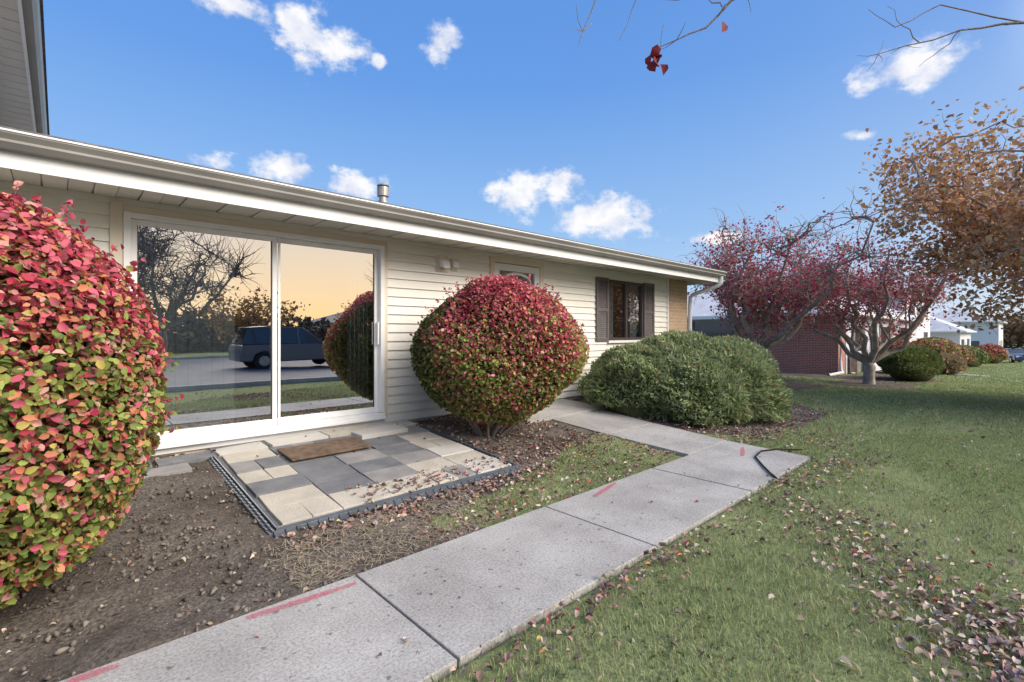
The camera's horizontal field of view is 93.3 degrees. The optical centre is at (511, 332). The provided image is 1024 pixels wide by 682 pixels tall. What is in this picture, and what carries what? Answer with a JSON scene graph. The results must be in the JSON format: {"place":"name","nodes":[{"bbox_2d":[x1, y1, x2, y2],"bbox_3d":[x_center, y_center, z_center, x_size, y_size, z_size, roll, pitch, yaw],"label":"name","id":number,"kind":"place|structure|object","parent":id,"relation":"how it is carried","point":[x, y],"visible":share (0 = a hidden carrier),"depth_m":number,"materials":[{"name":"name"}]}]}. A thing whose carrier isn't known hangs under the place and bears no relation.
{"place":"outdoors","nodes":[
{"label":"outdoors","id":0,"kind":"place"},
{"bbox_2d":[0,344,1023,681],"bbox_3d":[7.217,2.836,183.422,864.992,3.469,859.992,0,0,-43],"label":"ground","id":1,"kind":"structure","parent":0,"point":[130,628],"depth_m":2.62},
{"bbox_2d":[0,181,184,609],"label":"burning bush","id":2,"kind":"object","parent":1,"relation":"on","point":[84,416],"visible":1,"depth_m":2.05,"materials":[{"name":"red plant"}]},
{"bbox_2d":[139,419,510,526],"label":"paver patio","id":3,"kind":"structure","parent":1,"relation":"on","point":[281,489],"depth_m":4.20,"materials":[{"name":"stone"}]},
{"bbox_2d":[277,437,370,460],"bbox_3d":[-1.784,1.108,4.629,0.760,0.019,0.380,0,5,-45],"label":"doormat","id":4,"kind":"object","parent":3,"relation":"on","point":[311,450],"visible":1,"depth_m":4.58,"materials":[{"name":"brown fabric"}]},
{"bbox_2d":[208,425,522,537],"bbox_3d":[-1.296,1.224,4.407,2.218,0.252,1.794,0,0,-43],"label":"garden edging","id":5,"kind":"object","parent":1,"relation":"on","point":[267,525],"visible":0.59,"depth_m":3.60,"materials":[{"name":"plastic"}]},
{"bbox_2d":[150,395,583,456],"bbox_3d":[-1.637,1.350,5.861,13.620,0.500,0.104,0,0,-43],"label":"foundation","id":6,"kind":"object","parent":1,"relation":"on","point":[411,420],"depth_m":6.14,"materials":[{"name":"grey concrete"}]},
{"bbox_2d":[123,211,385,455],"bbox_3d":[-2.462,0.030,5.016,2.500,2.140,0.170,0,0,-43],"label":"sliding door frame","id":7,"kind":"object","parent":6,"relation":"on","point":[182,440],"visible":0.84,"depth_m":5.01,"materials":[{"name":"white plastic"}]},
{"bbox_2d":[138,225,372,430],"bbox_3d":[-2.480,-0.020,5.035,2.280,1.860,0.034,0,0,-43],"label":"sliding door glass","id":8,"kind":"object","parent":7,"relation":"in","point":[208,296],"visible":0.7,"depth_m":4.88,"materials":[{"name":"clear glass"}]},
{"bbox_2d":[137,225,373,418],"bbox_3d":[-2.476,-0.020,5.032,2.268,1.840,0.040,0,0,-43],"label":"glazing gasket","id":9,"kind":"object","parent":7,"relation":"attached to","point":[271,319],"visible":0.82,"depth_m":5.00,"materials":[{"name":"grey rubber"}]},
{"bbox_2d":[376,322,378,344],"bbox_3d":[-1.615,0.015,5.801,0.020,0.270,0.058,0,0,-43],"label":"door handle","id":10,"kind":"object","parent":7,"relation":"attached to","point":[377,333],"visible":1,"depth_m":5.78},
{"bbox_2d":[0,181,666,421],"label":"siding","id":11,"kind":"object","parent":6,"relation":"on","point":[417,281],"visible":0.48,"depth_m":6.14,"materials":[{"name":"plastic"}]},
{"bbox_2d":[109,199,387,416],"bbox_3d":[-2.475,-0.050,5.001,2.600,2.160,0.055,0,0,-43],"label":"door casing","id":12,"kind":"object","parent":11,"relation":"attached to","point":[117,208],"depth_m":4.65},
{"bbox_2d":[436,255,456,272],"bbox_3d":[-0.870,-0.910,6.477,0.340,0.220,0.007,0,0,-43],"label":"vent plate","id":13,"kind":"object","parent":11,"relation":"attached to","point":[439,269],"visible":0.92,"depth_m":6.42,"materials":[{"name":"beige plastic"}]},
{"bbox_2d":[439,257,458,267],"bbox_3d":[-0.820,-0.919,6.445,0.290,0.157,0.109,0,0,-43],"label":"vent hood","id":14,"kind":"object","parent":11,"relation":"attached to","point":[444,262],"visible":1,"depth_m":6.37,"materials":[{"name":"white plastic"}]},
{"bbox_2d":[489,255,543,288],"bbox_3d":[0.074,0.035,7.400,1.120,2.290,0.075,0,0,-43],"label":"entry casing","id":15,"kind":"object","parent":11,"relation":"attached to","point":[504,260],"visible":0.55,"depth_m":7.37,"materials":[{"name":"beige wood"}]},
{"bbox_2d":[495,263,538,286],"bbox_3d":[0.076,0.045,7.398,0.958,2.130,0.040,0,0,-43],"label":"storm door frame","id":16,"kind":"object","parent":15,"relation":"attached to","point":[516,268],"visible":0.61,"depth_m":7.41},
{"bbox_2d":[500,270,532,286],"bbox_3d":[0.021,0.070,7.456,0.960,2.200,0.040,0,0,-43],"label":"entry door leaf","id":17,"kind":"object","parent":16,"relation":"in","point":[503,273],"depth_m":7.55,"materials":[{"name":"brown wood"}]},
{"bbox_2d":[596,277,608,340],"bbox_3d":[1.650,-0.420,8.822,0.365,1.160,0.027,0,0,-43],"label":"window shutter","id":18,"kind":"object","parent":11,"relation":"attached to","point":[602,325],"depth_m":8.82,"materials":[{"name":"brown wood"}]},
{"bbox_2d":[608,340,639,342],"bbox_3d":[2.232,0.177,9.353,1.240,0.046,0.029,0,0,-43],"label":"window sill","id":19,"kind":"structure","parent":11,"relation":"attached to","point":[619,341],"depth_m":9.20,"materials":[{"name":"white wood"}]},
{"bbox_2d":[609,279,642,339],"bbox_3d":[2.194,-0.415,9.393,1.180,1.130,0.080,0,0,-43],"label":"window frame","id":20,"kind":"object","parent":11,"relation":"attached to","point":[624,310],"visible":0.74,"depth_m":9.40,"materials":[{"name":"brown wood"}]},
{"bbox_2d":[643,283,654,338],"bbox_3d":[2.808,-0.420,9.905,0.385,1.160,0.027,0,0,-43],"label":"window shutter","id":21,"kind":"object","parent":11,"relation":"attached to","point":[649,322],"depth_m":9.90,"materials":[{"name":"brown wood"}]},
{"bbox_2d":[666,279,668,330],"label":"corner trim","id":22,"kind":"structure","parent":11,"relation":"attached to","point":[667,307],"depth_m":10.44,"materials":[{"name":"white wood"}]},
{"bbox_2d":[0,405,816,681],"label":"soil clods","id":23,"kind":"object","parent":1,"relation":"on","point":[68,588],"visible":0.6,"depth_m":2.70,"materials":[{"name":"brown soil"}]},
{"bbox_2d":[409,272,589,437],"bbox_3d":[-0.138,0.261,5.588,2.010,1.948,2.087,0,0,-43],"label":"burning bush","id":24,"kind":"object","parent":1,"relation":"on","point":[487,350],"visible":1,"depth_m":4.93,"materials":[{"name":"red plant"}]},
{"bbox_2d":[2,375,1023,681],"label":"fallen leaves","id":25,"kind":"object","parent":1,"relation":"on","point":[984,619],"visible":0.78,"depth_m":2.82,"materials":[{"name":"brown plant"}]},
{"bbox_2d":[265,361,1023,681],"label":"lawn grass","id":26,"kind":"structure","parent":1,"relation":"on","point":[995,386],"depth_m":3.11,"materials":[{"name":"green plant"}]},
{"bbox_2d":[627,279,686,336],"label":"brick pier","id":27,"kind":"structure","parent":1,"relation":"on","point":[677,304],"depth_m":10.78,"materials":[{"name":"beige brick"}]},
{"bbox_2d":[0,167,724,282],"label":"soffit","id":28,"kind":"structure","parent":27,"relation":"on","point":[37,179],"depth_m":4.76,"materials":[{"name":"paint"}]},
{"bbox_2d":[0,150,718,281],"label":"fascia","id":29,"kind":"structure","parent":28,"relation":"attached to","point":[36,164],"depth_m":4.34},
{"bbox_2d":[0,129,725,277],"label":"gutter","id":30,"kind":"object","parent":29,"relation":"attached to","point":[10,141],"visible":0.9,"depth_m":4.28,"materials":[{"name":"metal"}]},
{"bbox_2d":[0,127,726,272],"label":"gutter lip","id":31,"kind":"object","parent":30,"relation":"attached to","point":[16,131],"visible":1,"depth_m":4.25,"materials":[{"name":"beige metal"}]},
{"bbox_2d":[687,281,718,284],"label":"rake fascia","id":32,"kind":"structure","parent":28,"relation":"attached to","point":[699,283],"depth_m":11.12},
{"bbox_2d":[688,276,722,330],"bbox_3d":[4.326,-0.010,10.827,0.760,2.420,0.102,0,0,37],"label":"downspout","id":33,"kind":"object","parent":27,"relation":"attached to","point":[707,289],"visible":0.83,"depth_m":10.97,"materials":[{"name":"white metal"}]},
{"bbox_2d":[576,329,795,428],"bbox_3d":[3.043,0.905,8.131,4.176,1.923,2.984,0,0,-43],"label":"juniper shrub","id":34,"kind":"object","parent":1,"relation":"on","point":[694,378],"visible":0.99,"depth_m":6.95,"materials":[{"name":"green plant"}]},
{"bbox_2d":[687,319,733,335],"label":"wing","id":35,"kind":"structure","parent":1,"relation":"on","point":[707,320],"depth_m":26.78,"materials":[{"name":"grey"}]},
{"bbox_2d":[687,316,728,319],"bbox_3d":[9.352,-0.790,27.583,0.050,0.180,7.500,0,0,-43],"label":"gutter","id":36,"kind":"object","parent":35,"relation":"attached to","point":[702,317],"depth_m":26.38,"materials":[{"name":"white metal"}]},
{"bbox_2d":[695,322,732,336],"bbox_3d":[11.027,-0.025,26.480,0.050,1.050,2.100,0,0,-43],"label":"window","id":37,"kind":"structure","parent":35,"relation":"attached to","point":[712,329],"depth_m":26.45,"materials":[{"name":"grey glass"}]},
{"bbox_2d":[687,289,779,315],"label":"roof","id":38,"kind":"structure","parent":35,"relation":"on","point":[701,306],"depth_m":28.10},
{"bbox_2d":[677,187,914,353],"bbox_3d":[8.528,-1.286,14.972,6.715,5.992,6.469,0,0,11],"label":"crabapple tree","id":39,"kind":"object","parent":1,"relation":"on","point":[798,289],"visible":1,"depth_m":14.07,"materials":[{"name":"red plant"}]},
{"bbox_2d":[574,0,1023,74],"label":"maple tree","id":40,"kind":"object","parent":1,"relation":"on","point":[655,55],"visible":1,"depth_m":3.04,"materials":[{"name":"brown plant"}]},
{"bbox_2d":[734,315,904,374],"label":"walls","id":41,"kind":"structure","parent":1,"relation":"on","point":[812,355],"depth_m":21.66,"materials":[{"name":"red brick"}]},
{"bbox_2d":[720,312,927,321],"bbox_3d":[20.407,-0.800,29.745,22.550,0.140,5.450,0,0,-43],"label":"eave gutter","id":42,"kind":"object","parent":41,"relation":"on","point":[724,316],"visible":0.21,"depth_m":23.92,"materials":[{"name":"white metal"}]},
{"bbox_2d":[722,296,916,317],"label":"roof","id":43,"kind":"structure","parent":42,"relation":"on","point":[903,315],"depth_m":25.12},
{"bbox_2d":[845,318,916,373],"bbox_3d":[22.288,0.800,28.504,20.300,3.000,0.027,0,0,-43],"label":"front siding","id":44,"kind":"object","parent":41,"relation":"attached to","point":[847,362],"depth_m":24.60,"materials":[{"name":"grey"}]},
{"bbox_2d":[855,326,904,350],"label":"window panes","id":45,"kind":"object","parent":44,"relation":"in","point":[857,337],"visible":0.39,"depth_m":23.21,"materials":[{"name":"glass"}]},
{"bbox_3d":[20.905,0.350,27.202,13.420,1.420,0.036,0,0,-43],"label":"window","id":46,"kind":"object","parent":44,"relation":"attached to","visible":0},
{"bbox_2d":[853,325,900,347],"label":"shutters","id":47,"kind":"object","parent":46,"relation":"attached to","point":[879,333],"visible":0.23,"depth_m":26.32,"materials":[{"name":"paint"}]},
{"bbox_2d":[827,315,848,375],"bbox_3d":[13.769,0.534,20.241,1.099,2.672,0.594,0,0,-32],"label":"downspout","id":48,"kind":"object","parent":1,"relation":"on","point":[841,372],"visible":0.6,"depth_m":20.61,"materials":[{"name":"white metal"}]},
{"bbox_2d":[850,357,860,372],"bbox_3d":[15.511,1.375,21.842,0.700,0.850,0.300,0,0,-43],"label":"utility box","id":49,"kind":"object","parent":1,"relation":"on","point":[855,366],"visible":0.58,"depth_m":21.62,"materials":[{"name":"beige metal"}]},
{"bbox_2d":[757,224,975,383],"bbox_3d":[12.529,-0.986,16.937,6.758,5.588,6.218,0,0,-16],"label":"crabapple tree","id":50,"kind":"object","parent":1,"relation":"on","point":[867,294],"visible":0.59,"depth_m":15.73,"materials":[{"name":"red plant"}]},
{"bbox_2d":[841,276,935,337],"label":"townhouse","id":51,"kind":"structure","parent":1,"relation":"on","point":[922,332],"depth_m":45.77,"materials":[{"name":"white"}]},
{"bbox_2d":[869,338,913,366],"bbox_3d":[18.559,1.116,23.361,2.794,1.732,2.008,0,0,-43],"label":"red shrub","id":52,"kind":"object","parent":1,"relation":"on","point":[896,344],"visible":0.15,"depth_m":22.63,"materials":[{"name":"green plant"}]},
{"bbox_2d":[879,344,945,380],"bbox_3d":[15.325,1.186,18.626,4.113,1.497,1.977,0,0,-43],"label":"green hedge","id":53,"kind":"object","parent":1,"relation":"on","point":[912,362],"visible":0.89,"depth_m":17.65,"materials":[{"name":"green plant"}]},
{"bbox_2d":[854,86,1023,360],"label":"oak tree","id":54,"kind":"object","parent":1,"relation":"on","point":[996,226],"visible":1,"depth_m":9.93,"materials":[{"name":"orange plant"}]},
{"bbox_2d":[911,337,975,364],"bbox_3d":[26.942,1.405,30.342,9.550,2.293,2.642,0,0,-40],"label":"orange shrub","id":55,"kind":"object","parent":1,"relation":"on","point":[940,345],"visible":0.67,"depth_m":27.97,"materials":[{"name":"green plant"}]},
{"bbox_2d":[930,332,970,345],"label":"walls","id":56,"kind":"structure","parent":1,"relation":"on","point":[955,337],"depth_m":52.44,"materials":[{"name":"white paint"}]},
{"bbox_2d":[930,331,976,331],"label":"eave gutter","id":57,"kind":"object","parent":56,"relation":"on","point":[953,331],"visible":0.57,"depth_m":52.06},
{"bbox_2d":[930,316,973,330],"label":"roof","id":58,"kind":"structure","parent":57,"relation":"on","point":[937,324],"depth_m":53.24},
{"bbox_2d":[940,352,968,374],"bbox_3d":[21.153,1.538,23.481,3.710,1.169,1.530,0,0,-43],"label":"tan grass clump","id":59,"kind":"object","parent":1,"relation":"on","point":[955,363],"visible":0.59,"depth_m":22.54,"materials":[{"name":"beige plant"}]},
{"bbox_2d":[964,345,990,366],"bbox_3d":[32.924,1.810,35.141,5.215,1.813,2.678,0,0,-43],"label":"green bush","id":60,"kind":"object","parent":1,"relation":"on","point":[982,356],"visible":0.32,"depth_m":33.81,"materials":[{"name":"green plant"}]},
{"bbox_2d":[953,322,1002,346],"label":"walls","id":61,"kind":"structure","parent":1,"relation":"on","point":[984,336],"depth_m":71.75,"materials":[{"name":"white"}]},
{"bbox_2d":[971,341,979,346],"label":"window panes","id":62,"kind":"object","parent":61,"relation":"in","point":[975,343],"visible":0.29,"depth_m":72.26,"materials":[{"name":"grey glass"}]},
{"bbox_2d":[950,321,1007,323],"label":"eave gutter","id":63,"kind":"object","parent":61,"relation":"attached to","point":[1004,322],"visible":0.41,"depth_m":72.45,"materials":[{"name":"white metal"}]},
{"bbox_2d":[930,308,1000,321],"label":"roof","id":64,"kind":"structure","parent":63,"relation":"on","point":[955,318],"depth_m":74.97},
{"bbox_2d":[977,343,1008,363],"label":"red hedge","id":65,"kind":"object","parent":1,"relation":"on","point":[995,353],"visible":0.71,"depth_m":44.14,"materials":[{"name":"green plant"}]},
{"bbox_2d":[984,308,1023,348],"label":"distant trees","id":66,"kind":"object","parent":1,"relation":"on","point":[1018,342],"visible":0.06,"depth_m":90.36,"materials":[{"name":"brown plant"}]},
{"bbox_2d":[1005,348,1023,362],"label":"parked car","id":67,"kind":"object","parent":1,"relation":"on","point":[1016,353],"visible":0.59,"depth_m":49.01,"materials":[{"name":"blue paint"}]},
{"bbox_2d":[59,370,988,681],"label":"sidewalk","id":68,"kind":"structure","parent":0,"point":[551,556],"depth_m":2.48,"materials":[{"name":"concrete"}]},
{"bbox_2d":[67,448,744,681],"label":"spray paint marks","id":69,"kind":"object","parent":68,"relation":"on","point":[255,615],"visible":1,"depth_m":2.29,"materials":[{"name":"red paint"}]},
{"bbox_2d":[754,448,801,487],"bbox_3d":[2.610,1.293,4.792,0.402,0.030,1.505,0,0,33],"label":"garden hose","id":70,"kind":"object","parent":68,"relation":"on","point":[766,469],"visible":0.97,"depth_m":4.97,"materials":[{"name":"black rubber"}]},
{"bbox_2d":[43,0,1023,320],"label":"sky","id":71,"kind":"structure","parent":0,"point":[495,112],"materials":[{"name":"blue"}]},
{"bbox_2d":[613,283,621,336],"bbox_3d":[1.784,-0.365,9.832,1.580,1.430,0.020,0,0,-43],"label":"window interior","id":72,"kind":"object","parent":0,"point":[617,310],"depth_m":10.24,"materials":[{"name":"brown"}]},
{"bbox_2d":[610,283,636,336],"bbox_3d":[2.137,-0.415,9.450,1.055,1.070,0.020,0,0,-43],"label":"window curtain","id":73,"kind":"object","parent":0,"point":[632,311],"depth_m":9.68,"materials":[{"name":"grey fabric"}]},
{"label":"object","id":74,"kind":"object","parent":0,"visible":0},
{"bbox_3d":[-12.121,-2.450,5.708,8.100,2.900,13.100,0,0,-43],"label":"upper wall","id":75,"kind":"object","parent":74,"relation":"on","visible":0},
{"bbox_2d":[0,0,33,131],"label":"soffit","id":76,"kind":"structure","parent":75,"relation":"on","point":[15,109],"depth_m":7.32,"materials":[{"name":"paint"}]},
{"bbox_2d":[17,0,35,131],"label":"fascia","id":77,"kind":"structure","parent":75,"relation":"on","point":[20,11],"depth_m":6.83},
{"bbox_2d":[21,0,47,134],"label":"gutter","id":78,"kind":"object","parent":77,"relation":"attached to","point":[32,18],"visible":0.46,"depth_m":7.01,"materials":[{"name":"metal"}]},
{"bbox_2d":[39,0,49,134],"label":"roof","id":79,"kind":"structure","parent":77,"relation":"on","point":[43,48],"depth_m":7.29,"materials":[{"name":"grey"}]},
{"bbox_2d":[0,125,725,271],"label":"roof","id":80,"kind":"structure","parent":75,"relation":"attached to","point":[296,185],"depth_m":4.29,"materials":[{"name":"grey metal"}]},
{"bbox_2d":[377,183,388,202],"bbox_3d":[-1.900,-1.860,7.124,0.280,0.620,0.280,0,0,-43],"label":"flue vent","id":81,"kind":"object","parent":80,"relation":"on","point":[383,192],"visible":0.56,"depth_m":7.07,"materials":[{"name":"silver metal"}]}
]}

